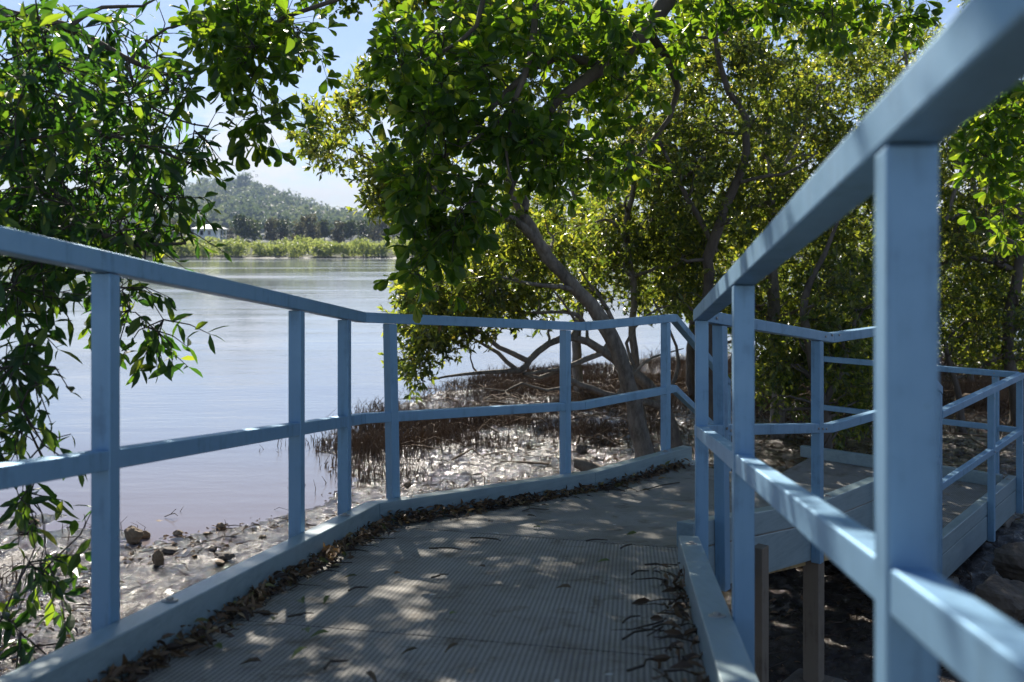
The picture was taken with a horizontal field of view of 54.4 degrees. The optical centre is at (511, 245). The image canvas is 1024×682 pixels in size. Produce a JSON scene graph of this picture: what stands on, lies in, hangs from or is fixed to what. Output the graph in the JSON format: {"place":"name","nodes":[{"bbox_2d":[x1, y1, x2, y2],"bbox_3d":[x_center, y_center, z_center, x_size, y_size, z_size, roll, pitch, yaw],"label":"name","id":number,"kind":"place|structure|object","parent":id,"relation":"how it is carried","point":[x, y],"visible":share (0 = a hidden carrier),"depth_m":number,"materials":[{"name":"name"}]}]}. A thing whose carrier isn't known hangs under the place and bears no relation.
{"place":"outdoors","nodes":[
{"label":"outdoors","id":0,"kind":"place"},
{"bbox_2d":[131,190,407,241],"bbox_3d":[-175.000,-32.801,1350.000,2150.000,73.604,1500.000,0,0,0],"label":"hill","id":1,"kind":"structure","parent":0,"point":[326,238],"depth_m":716.29,"materials":[{"name":"plant"}]},
{"bbox_2d":[24,170,954,240],"bbox_3d":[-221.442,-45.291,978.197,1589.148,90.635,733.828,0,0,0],"label":"hill forest","id":2,"kind":"object","parent":1,"relation":"on","point":[247,196],"visible":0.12,"depth_m":855.48,"materials":[{"name":"green plant"}]},
{"bbox_2d":[1,241,993,257],"bbox_3d":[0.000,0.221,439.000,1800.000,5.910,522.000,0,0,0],"label":"bank","id":3,"kind":"structure","parent":0,"point":[389,255],"depth_m":200.92,"materials":[{"name":"plant"}]},
{"bbox_2d":[170,218,183,237],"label":"river tree","id":4,"kind":"object","parent":3,"relation":"on","point":[173,222],"visible":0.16,"depth_m":328.94,"materials":[{"name":"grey plant"}]},
{"bbox_2d":[173,235,194,255],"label":"mangrove bush","id":5,"kind":"object","parent":3,"relation":"on","point":[181,250],"visible":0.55,"depth_m":201.38,"materials":[{"name":"green plant"}]},
{"bbox_2d":[187,221,196,236],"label":"house","id":6,"kind":"structure","parent":3,"relation":"on","point":[191,225],"depth_m":339.46,"materials":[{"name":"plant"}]},
{"bbox_2d":[186,243,204,255],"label":"mangrove bush","id":7,"kind":"object","parent":3,"relation":"on","point":[190,250],"visible":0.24,"depth_m":201.07,"materials":[{"name":"green plant"}]},
{"bbox_2d":[194,243,216,257],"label":"mangrove bush","id":8,"kind":"object","parent":3,"relation":"on","point":[202,251],"visible":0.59,"depth_m":198.65,"materials":[{"name":"green plant"}]},
{"bbox_2d":[194,236,220,253],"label":"mangrove bush","id":9,"kind":"object","parent":3,"relation":"on","point":[208,240],"visible":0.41,"depth_m":210.34,"materials":[{"name":"green plant"}]},
{"bbox_2d":[191,225,228,242],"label":"house","id":10,"kind":"structure","parent":3,"relation":"on","point":[209,231],"depth_m":262.00,"materials":[{"name":"paint"}]},
{"bbox_2d":[209,239,237,254],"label":"mangrove bush","id":11,"kind":"object","parent":3,"relation":"on","point":[228,244],"visible":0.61,"depth_m":204.01,"materials":[{"name":"green plant"}]},
{"bbox_2d":[220,225,228,242],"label":"house","id":12,"kind":"structure","parent":3,"relation":"on","point":[222,233],"depth_m":344.54,"materials":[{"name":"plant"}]},
{"bbox_2d":[225,227,239,240],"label":"river tree","id":13,"kind":"object","parent":3,"relation":"on","point":[230,234],"visible":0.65,"depth_m":344.55,"materials":[{"name":"green plant"}]},
{"bbox_2d":[222,236,243,253],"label":"mangrove bush","id":14,"kind":"object","parent":3,"relation":"on","point":[238,240],"visible":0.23,"depth_m":211.62,"materials":[{"name":"green plant"}]},
{"bbox_2d":[228,242,250,255],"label":"mangrove bush","id":15,"kind":"object","parent":3,"relation":"on","point":[238,250],"visible":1,"depth_m":201.37,"materials":[{"name":"green plant"}]},
{"bbox_2d":[228,213,260,239],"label":"river tree","id":16,"kind":"object","parent":3,"relation":"on","point":[243,229],"visible":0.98,"depth_m":270.70,"materials":[{"name":"green plant"}]},
{"bbox_2d":[243,241,250,251],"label":"mangrove bush","id":17,"kind":"object","parent":3,"relation":"on","point":[247,244],"visible":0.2,"depth_m":220.38,"materials":[{"name":"green plant"}]},
{"bbox_2d":[244,219,263,242],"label":"river tree","id":18,"kind":"object","parent":3,"relation":"on","point":[254,237],"visible":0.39,"depth_m":279.84,"materials":[{"name":"green plant"}]},
{"bbox_2d":[249,239,268,253],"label":"mangrove bush","id":19,"kind":"object","parent":3,"relation":"on","point":[251,246],"visible":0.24,"depth_m":212.12,"materials":[{"name":"green plant"}]},
{"bbox_2d":[253,241,273,255],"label":"mangrove bush","id":20,"kind":"object","parent":3,"relation":"on","point":[262,250],"visible":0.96,"depth_m":203.12,"materials":[{"name":"green plant"}]},
{"bbox_2d":[263,217,285,241],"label":"river tree","id":21,"kind":"object","parent":3,"relation":"on","point":[272,236],"visible":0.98,"depth_m":282.12,"materials":[{"name":"green plant"}]},
{"bbox_2d":[266,241,290,255],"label":"mangrove bush","id":22,"kind":"object","parent":3,"relation":"on","point":[277,250],"visible":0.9,"depth_m":202.29,"materials":[{"name":"green plant"}]},
{"bbox_2d":[270,237,291,254],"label":"mangrove bush","id":23,"kind":"object","parent":3,"relation":"on","point":[284,240],"visible":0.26,"depth_m":209.41,"materials":[{"name":"green plant"}]},
{"bbox_2d":[272,218,293,244],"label":"river tree","id":24,"kind":"object","parent":3,"relation":"on","point":[284,225],"visible":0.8,"depth_m":285.10,"materials":[{"name":"green plant"}]},
{"bbox_2d":[286,240,308,257],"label":"mangrove bush","id":25,"kind":"object","parent":3,"relation":"on","point":[295,250],"visible":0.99,"depth_m":198.08,"materials":[{"name":"green plant"}]},
{"bbox_2d":[287,219,307,240],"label":"river tree","id":26,"kind":"object","parent":3,"relation":"on","point":[298,227],"visible":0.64,"depth_m":286.98,"materials":[{"name":"green plant"}]},
{"bbox_2d":[294,234,323,253],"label":"mangrove bush","id":27,"kind":"object","parent":3,"relation":"on","point":[298,239],"visible":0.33,"depth_m":211.31,"materials":[{"name":"green plant"}]},
{"bbox_2d":[300,213,321,241],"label":"river tree","id":28,"kind":"object","parent":3,"relation":"on","point":[310,228],"visible":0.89,"depth_m":282.42,"materials":[{"name":"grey plant"}]},
{"bbox_2d":[305,238,333,256],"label":"mangrove bush","id":29,"kind":"object","parent":3,"relation":"on","point":[315,248],"visible":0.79,"depth_m":200.35,"materials":[{"name":"green plant"}]},
{"bbox_2d":[315,218,332,240],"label":"river tree","id":30,"kind":"object","parent":3,"relation":"on","point":[325,230],"visible":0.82,"depth_m":290.91,"materials":[{"name":"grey plant"}]},
{"bbox_2d":[317,241,338,256],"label":"mangrove bush","id":31,"kind":"object","parent":3,"relation":"on","point":[329,246],"visible":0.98,"depth_m":199.60,"materials":[{"name":"green plant"}]},
{"bbox_2d":[329,220,345,242],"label":"river tree","id":32,"kind":"object","parent":3,"relation":"on","point":[337,236],"visible":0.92,"depth_m":289.13,"materials":[{"name":"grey plant"}]},
{"bbox_2d":[333,242,355,256],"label":"mangrove bush","id":33,"kind":"object","parent":3,"relation":"on","point":[344,249],"visible":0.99,"depth_m":198.99,"materials":[{"name":"green plant"}]},
{"bbox_2d":[338,219,359,241],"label":"river tree","id":34,"kind":"object","parent":3,"relation":"on","point":[348,231],"visible":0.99,"depth_m":289.15,"materials":[{"name":"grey plant"}]},
{"bbox_2d":[349,237,373,253],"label":"mangrove bush","id":35,"kind":"object","parent":3,"relation":"on","point":[362,241],"visible":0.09,"depth_m":212.79,"materials":[{"name":"green plant"}]},
{"bbox_2d":[348,236,375,256],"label":"mangrove bush","id":36,"kind":"object","parent":3,"relation":"on","point":[363,248],"visible":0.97,"depth_m":199.30,"materials":[{"name":"green plant"}]},
{"bbox_2d":[351,219,372,240],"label":"river tree","id":37,"kind":"object","parent":3,"relation":"on","point":[362,224],"visible":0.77,"depth_m":295.42,"materials":[{"name":"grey plant"}]},
{"bbox_2d":[367,217,388,242],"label":"river tree","id":38,"kind":"object","parent":3,"relation":"on","point":[377,231],"visible":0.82,"depth_m":295.39,"materials":[{"name":"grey plant"}]},
{"bbox_2d":[367,239,392,256],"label":"mangrove bush","id":39,"kind":"object","parent":3,"relation":"on","point":[382,251],"visible":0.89,"depth_m":200.07,"materials":[{"name":"green plant"}]},
{"bbox_2d":[382,223,402,241],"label":"river tree","id":40,"kind":"object","parent":3,"relation":"on","point":[397,234],"visible":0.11,"depth_m":296.65,"materials":[{"name":"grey plant"}]},
{"bbox_2d":[392,237,411,254],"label":"mangrove bush","id":41,"kind":"object","parent":3,"relation":"on","point":[397,243],"visible":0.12,"depth_m":203.71,"materials":[{"name":"green plant"}]},
{"bbox_2d":[0,0,1022,218],"label":"sky","id":42,"kind":"structure","parent":0,"point":[349,43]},
{"bbox_2d":[0,258,1023,548],"bbox_3d":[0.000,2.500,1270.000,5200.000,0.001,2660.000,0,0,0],"label":"water","id":43,"kind":"structure","parent":0,"point":[242,384],"depth_m":18.05,"materials":[{"name":"liquid"}]},
{"bbox_2d":[0,343,1023,681],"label":"mud ground","id":44,"kind":"structure","parent":0,"point":[788,629],"depth_m":8.10,"materials":[{"name":"soil"}]},
{"bbox_2d":[0,0,235,669],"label":"lance leaf tree","id":45,"kind":"object","parent":44,"relation":"on","point":[24,162],"visible":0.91,"depth_m":3.75,"materials":[{"name":"green plant"}]},
{"bbox_2d":[124,525,143,544],"bbox_3d":[-3.174,2.440,8.366,0.162,0.174,0.127,0,0,0],"label":"rock","id":46,"kind":"object","parent":44,"relation":"on","point":[133,534],"visible":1,"depth_m":8.32,"materials":[{"name":"stone"}]},
{"bbox_2d":[142,530,150,538],"bbox_3d":[-3.137,2.477,8.504,0.097,0.087,0.066,0,0,-20],"label":"rock","id":47,"kind":"object","parent":44,"relation":"on","point":[147,535],"visible":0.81,"depth_m":8.49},
{"bbox_2d":[152,549,163,565],"bbox_3d":[-2.712,2.389,7.623,0.096,0.128,0.061,0,0,0],"label":"rock","id":48,"kind":"object","parent":44,"relation":"on","point":[158,557],"visible":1,"depth_m":7.61,"materials":[{"name":"stone"}]},
{"bbox_2d":[160,546,177,553],"bbox_3d":[-2.763,2.451,8.012,0.154,0.054,0.097,0,0,0],"label":"rock","id":49,"kind":"object","parent":44,"relation":"on","point":[168,550],"visible":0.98,"depth_m":7.98,"materials":[{"name":"stone"}]},
{"bbox_2d":[172,530,183,535],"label":"rock","id":50,"kind":"object","parent":44,"relation":"on","point":[177,532],"visible":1,"depth_m":8.58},
{"bbox_2d":[209,546,216,551],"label":"rock","id":51,"kind":"object","parent":44,"relation":"on","point":[212,549],"visible":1,"depth_m":8.02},
{"bbox_2d":[215,559,224,564],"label":"rock","id":52,"kind":"object","parent":44,"relation":"on","point":[218,561],"visible":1,"depth_m":7.62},
{"bbox_2d":[216,522,225,528],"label":"rock","id":53,"kind":"object","parent":44,"relation":"on","point":[221,525],"visible":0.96,"depth_m":8.77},
{"bbox_2d":[214,552,235,559],"bbox_3d":[-2.237,2.416,7.755,0.142,0.058,0.118,0,0,39],"label":"rock","id":54,"kind":"object","parent":44,"relation":"on","point":[225,555],"visible":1,"depth_m":7.73,"materials":[{"name":"stone"}]},
{"bbox_2d":[403,482,410,487],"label":"rock","id":55,"kind":"object","parent":44,"relation":"on","point":[407,484],"visible":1,"depth_m":10.08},
{"bbox_2d":[0,445,873,681],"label":"boardwalk","id":56,"kind":"structure","parent":44,"relation":"on","point":[518,616],"depth_m":3.19,"materials":[{"name":"paint"}]},
{"bbox_2d":[214,642,221,648],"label":"fallen leaf","id":57,"kind":"object","parent":56,"relation":"on","point":[218,645],"visible":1,"depth_m":2.55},
{"bbox_2d":[240,657,260,664],"bbox_3d":[-0.636,1.013,2.423,0.055,0.017,0.018,0,0,6],"label":"fallen leaf","id":58,"kind":"object","parent":56,"relation":"on","point":[252,659],"visible":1,"depth_m":2.43,"materials":[{"name":"plant"}]},
{"bbox_2d":[291,646,306,658],"bbox_3d":[-0.540,1.028,2.523,0.018,0.019,0.056,0,0,32],"label":"fallen leaf","id":59,"kind":"object","parent":56,"relation":"on","point":[299,649],"visible":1,"depth_m":2.52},
{"bbox_2d":[287,612,313,617],"bbox_3d":[-0.618,1.080,2.915,0.081,0.013,0.020,0,0,-36],"label":"fallen twig","id":60,"kind":"object","parent":56,"relation":"on","point":[293,615],"visible":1,"depth_m":2.90,"materials":[{"name":"wood"}]},
{"bbox_2d":[310,629,327,636],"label":"fallen leaf","id":61,"kind":"object","parent":56,"relation":"on","point":[320,631],"visible":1,"depth_m":2.69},
{"bbox_2d":[323,595,329,603],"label":"fallen leaf","id":62,"kind":"object","parent":56,"relation":"on","point":[326,597],"visible":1,"depth_m":3.11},
{"bbox_2d":[323,659,348,669],"bbox_3d":[-0.433,1.017,2.425,0.028,0.014,0.088,0,0,35],"label":"fallen twig","id":63,"kind":"object","parent":56,"relation":"on","point":[328,663],"visible":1,"depth_m":2.43,"materials":[{"name":"wood"}]},
{"bbox_2d":[0,226,676,632],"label":"handrail","id":64,"kind":"object","parent":56,"relation":"attached to","point":[104,458],"visible":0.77,"depth_m":3.20,"materials":[{"name":"paint"}]},
{"bbox_2d":[348,586,367,591],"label":"fallen twig","id":65,"kind":"object","parent":56,"relation":"on","point":[352,588],"visible":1,"depth_m":3.28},
{"bbox_2d":[365,671,376,681],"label":"fallen leaf","id":66,"kind":"object","parent":56,"relation":"on","point":[371,674],"visible":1,"depth_m":2.32,"materials":[{"name":"plant"}]},
{"bbox_2d":[87,458,692,681],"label":"leaf litter","id":67,"kind":"object","parent":56,"relation":"on","point":[257,596],"visible":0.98,"depth_m":3.53,"materials":[{"name":"plant"}]},
{"bbox_2d":[402,647,417,653],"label":"fallen leaf","id":68,"kind":"object","parent":56,"relation":"on","point":[409,649],"visible":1,"depth_m":2.53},
{"bbox_2d":[431,573,448,578],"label":"fallen twig","id":69,"kind":"object","parent":56,"relation":"on","point":[438,575],"visible":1,"depth_m":3.46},
{"bbox_2d":[429,547,461,549],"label":"fallen twig","id":70,"kind":"object","parent":56,"relation":"on","point":[443,548],"visible":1,"depth_m":4.02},
{"bbox_2d":[445,642,458,651],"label":"fallen leaf","id":71,"kind":"object","parent":56,"relation":"on","point":[451,645],"visible":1,"depth_m":2.56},
{"bbox_2d":[470,537,500,540],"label":"fallen twig","id":72,"kind":"object","parent":56,"relation":"on","point":[484,538],"visible":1,"depth_m":4.26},
{"bbox_2d":[522,508,548,511],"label":"fallen twig","id":73,"kind":"object","parent":56,"relation":"on","point":[534,508],"visible":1,"depth_m":5.22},
{"bbox_2d":[556,584,570,587],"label":"fallen leaf","id":74,"kind":"object","parent":56,"relation":"on","point":[565,585],"visible":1,"depth_m":3.27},
{"bbox_2d":[622,615,640,623],"bbox_3d":[0.340,1.074,2.870,0.016,0.017,0.102,0,0,35],"label":"fallen twig","id":75,"kind":"object","parent":56,"relation":"on","point":[625,619],"visible":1,"depth_m":2.87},
{"bbox_2d":[622,627,653,639],"bbox_3d":[0.346,1.055,2.710,0.022,0.020,0.158,0,0,44],"label":"fallen twig","id":76,"kind":"object","parent":56,"relation":"on","point":[633,632],"visible":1,"depth_m":2.71,"materials":[{"name":"wood"}]},
{"bbox_2d":[626,657,653,671],"bbox_3d":[0.320,1.016,2.416,0.026,0.020,0.135,0,0,35],"label":"fallen twig","id":77,"kind":"object","parent":56,"relation":"on","point":[637,667],"visible":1,"depth_m":2.39,"materials":[{"name":"wood"}]},
{"bbox_2d":[636,482,679,491],"bbox_3d":[0.888,1.466,6.060,0.384,0.011,0.012,0,0,-39],"label":"fallen twig","id":78,"kind":"object","parent":56,"relation":"on","point":[660,485],"visible":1,"depth_m":6.08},
{"bbox_2d":[614,562,731,681],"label":"leaf litter","id":79,"kind":"object","parent":56,"relation":"on","point":[686,661],"visible":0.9,"depth_m":2.74,"materials":[{"name":"plant"}]},
{"bbox_2d":[671,315,730,470],"bbox_3d":[1.442,1.378,7.504,0.054,1.819,1.600,0,0,25],"label":"handrail","id":80,"kind":"object","parent":56,"relation":"attached to","point":[684,330],"visible":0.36,"depth_m":7.10,"materials":[{"name":"paint"}]},
{"bbox_2d":[693,0,1023,681],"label":"handrail","id":81,"kind":"object","parent":56,"relation":"attached to","point":[965,66],"visible":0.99,"depth_m":1.01,"materials":[{"name":"paint"}]},
{"bbox_2d":[276,0,653,457],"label":"leaning mangrove","id":82,"kind":"object","parent":44,"relation":"on","point":[516,233],"visible":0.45,"depth_m":9.91,"materials":[{"name":"green plant"}]},
{"bbox_2d":[0,344,1023,622],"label":"pencil roots","id":83,"kind":"object","parent":44,"relation":"on","point":[410,436],"visible":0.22,"depth_m":13.54,"materials":[{"name":"brown plant"}]},
{"bbox_2d":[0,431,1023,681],"bbox_3d":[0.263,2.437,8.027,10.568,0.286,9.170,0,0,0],"label":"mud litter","id":84,"kind":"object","parent":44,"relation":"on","point":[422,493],"visible":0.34,"depth_m":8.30,"materials":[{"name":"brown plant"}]},
{"bbox_2d":[377,224,686,447],"bbox_3d":[0.164,1.141,11.074,3.645,2.779,1.700,0,0,-35],"label":"sprawling mangrove","id":85,"kind":"object","parent":44,"relation":"on","point":[414,358],"visible":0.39,"depth_m":10.77,"materials":[{"name":"green plant"}]},
{"bbox_2d":[576,443,586,452],"bbox_3d":[0.808,2.354,11.536,0.130,0.142,0.092,0,0,24],"label":"rock","id":86,"kind":"object","parent":44,"relation":"on","point":[581,447],"visible":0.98,"depth_m":11.50,"materials":[{"name":"stone"}]},
{"bbox_2d":[574,458,602,470],"bbox_3d":[0.905,2.297,10.025,0.573,0.288,0.174,0,0,21],"label":"rock","id":87,"kind":"object","parent":44,"relation":"on","point":[582,464],"visible":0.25,"depth_m":10.03,"materials":[{"name":"stone"}]},
{"bbox_2d":[492,66,693,394],"bbox_3d":[1.361,-0.349,16.380,3.771,5.740,3.536,0,0,0],"label":"mangrove tree","id":88,"kind":"object","parent":44,"relation":"on","point":[577,373],"visible":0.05,"depth_m":16.01,"materials":[{"name":"green plant"}]},
{"bbox_2d":[168,0,1023,323],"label":"broad leaf tree","id":89,"kind":"object","parent":44,"relation":"on","point":[436,96],"visible":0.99,"depth_m":5.00,"materials":[{"name":"green plant"}]},
{"bbox_2d":[561,0,717,418],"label":"mangrove tree","id":90,"kind":"object","parent":44,"relation":"on","point":[638,247],"visible":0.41,"depth_m":11.96,"materials":[{"name":"green plant"}]},
{"bbox_2d":[617,4,796,398],"bbox_3d":[3.201,-0.890,15.886,3.307,6.786,3.268,0,0,0],"label":"mangrove tree","id":91,"kind":"object","parent":44,"relation":"on","point":[690,367],"visible":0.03,"depth_m":15.46,"materials":[{"name":"green plant"}]},
{"bbox_2d":[621,0,818,419],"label":"mangrove tree","id":92,"kind":"object","parent":44,"relation":"on","point":[704,171],"visible":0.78,"depth_m":11.07,"materials":[{"name":"green plant"}]},
{"bbox_2d":[688,114,815,356],"bbox_3d":[4.937,-0.206,19.887,2.899,5.417,3.225,0,0,0],"label":"mangrove tree","id":93,"kind":"object","parent":44,"relation":"on","point":[730,341],"depth_m":19.63,"materials":[{"name":"green plant"}]},
{"bbox_2d":[715,0,885,439],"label":"mangrove tree","id":94,"kind":"object","parent":44,"relation":"on","point":[778,302],"visible":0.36,"depth_m":12.43,"materials":[{"name":"green plant"}]},
{"bbox_2d":[728,323,873,420],"bbox_3d":[4.228,1.686,13.896,2.538,1.672,2.519,0,0,0],"label":"mangrove tree","id":95,"kind":"object","parent":44,"relation":"on","point":[760,395],"visible":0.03,"depth_m":13.66,"materials":[{"name":"green plant"}]},
{"bbox_2d":[755,220,874,450],"bbox_3d":[3.506,1.083,11.095,1.664,2.792,2.546,0,0,13],"label":"mangrove tree","id":96,"kind":"object","parent":44,"relation":"on","point":[781,383],"visible":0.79,"depth_m":10.82,"materials":[{"name":"green plant"}]},
{"bbox_2d":[804,203,874,351],"bbox_3d":[7.069,0.276,19.410,3.776,4.478,3.181,0,0,0],"label":"mangrove tree","id":97,"kind":"object","parent":44,"relation":"on","point":[853,244],"visible":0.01,"depth_m":19.52,"materials":[{"name":"green plant"}]},
{"bbox_2d":[751,0,934,388],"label":"mangrove tree","id":98,"kind":"object","parent":44,"relation":"on","point":[915,54],"visible":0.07,"depth_m":16.29,"materials":[{"name":"green plant"}]},
{"bbox_2d":[781,445,1015,585],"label":"platform","id":99,"kind":"structure","parent":44,"relation":"on","point":[964,517],"depth_m":8.38,"materials":[{"name":"paint"}]},
{"bbox_2d":[824,356,1018,472],"bbox_3d":[3.710,1.705,9.303,1.893,1.210,0.060,0,0,43],"label":"handrail","id":100,"kind":"object","parent":99,"relation":"attached to","point":[995,374],"visible":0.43,"depth_m":8.95,"materials":[{"name":"paint"}]},
{"bbox_2d":[942,372,1023,541],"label":"handrail","id":101,"kind":"object","parent":99,"relation":"attached to","point":[994,447],"visible":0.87,"depth_m":7.76,"materials":[{"name":"paint"}]},
{"bbox_2d":[827,0,1005,368],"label":"mangrove tree","id":102,"kind":"object","parent":44,"relation":"on","point":[948,194],"visible":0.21,"depth_m":12.49,"materials":[{"name":"green plant"}]},
{"bbox_2d":[848,14,1023,383],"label":"mangrove tree","id":103,"kind":"object","parent":44,"relation":"on","point":[887,75],"visible":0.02,"depth_m":17.10,"materials":[{"name":"green plant"}]},
{"bbox_2d":[951,393,983,406],"bbox_3d":[6.665,2.266,14.552,0.463,0.214,0.318,0,0,0],"label":"rock","id":104,"kind":"object","parent":44,"relation":"on","point":[965,394],"visible":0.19,"depth_m":14.49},
{"bbox_2d":[939,0,1023,432],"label":"mangrove tree","id":105,"kind":"object","parent":44,"relation":"on","point":[1003,299],"visible":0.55,"depth_m":12.63,"materials":[{"name":"green plant"}]},
{"bbox_2d":[939,190,1023,364],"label":"mangrove tree","id":106,"kind":"object","parent":44,"relation":"on","point":[949,320],"visible":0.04,"depth_m":19.56,"materials":[{"name":"green plant"}]},
{"bbox_2d":[971,575,1023,622],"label":"rock","id":107,"kind":"object","parent":44,"relation":"on","point":[1004,597],"visible":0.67,"depth_m":6.17,"materials":[{"name":"stone"}]},
{"bbox_2d":[992,541,1023,580],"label":"rock","id":108,"kind":"object","parent":44,"relation":"on","point":[1008,562],"visible":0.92,"depth_m":6.98,"materials":[{"name":"stone"}]},
{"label":"steps","id":109,"kind":"object","parent":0,"visible":0},
{"bbox_2d":[939,383,942,575],"bbox_3d":[2.508,1.369,6.208,0.056,1.801,0.990,0,0,40],"label":"handrail","id":110,"kind":"object","parent":109,"relation":"attached to","point":[940,476],"visible":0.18,"depth_m":6.54,"materials":[{"name":"paint"}]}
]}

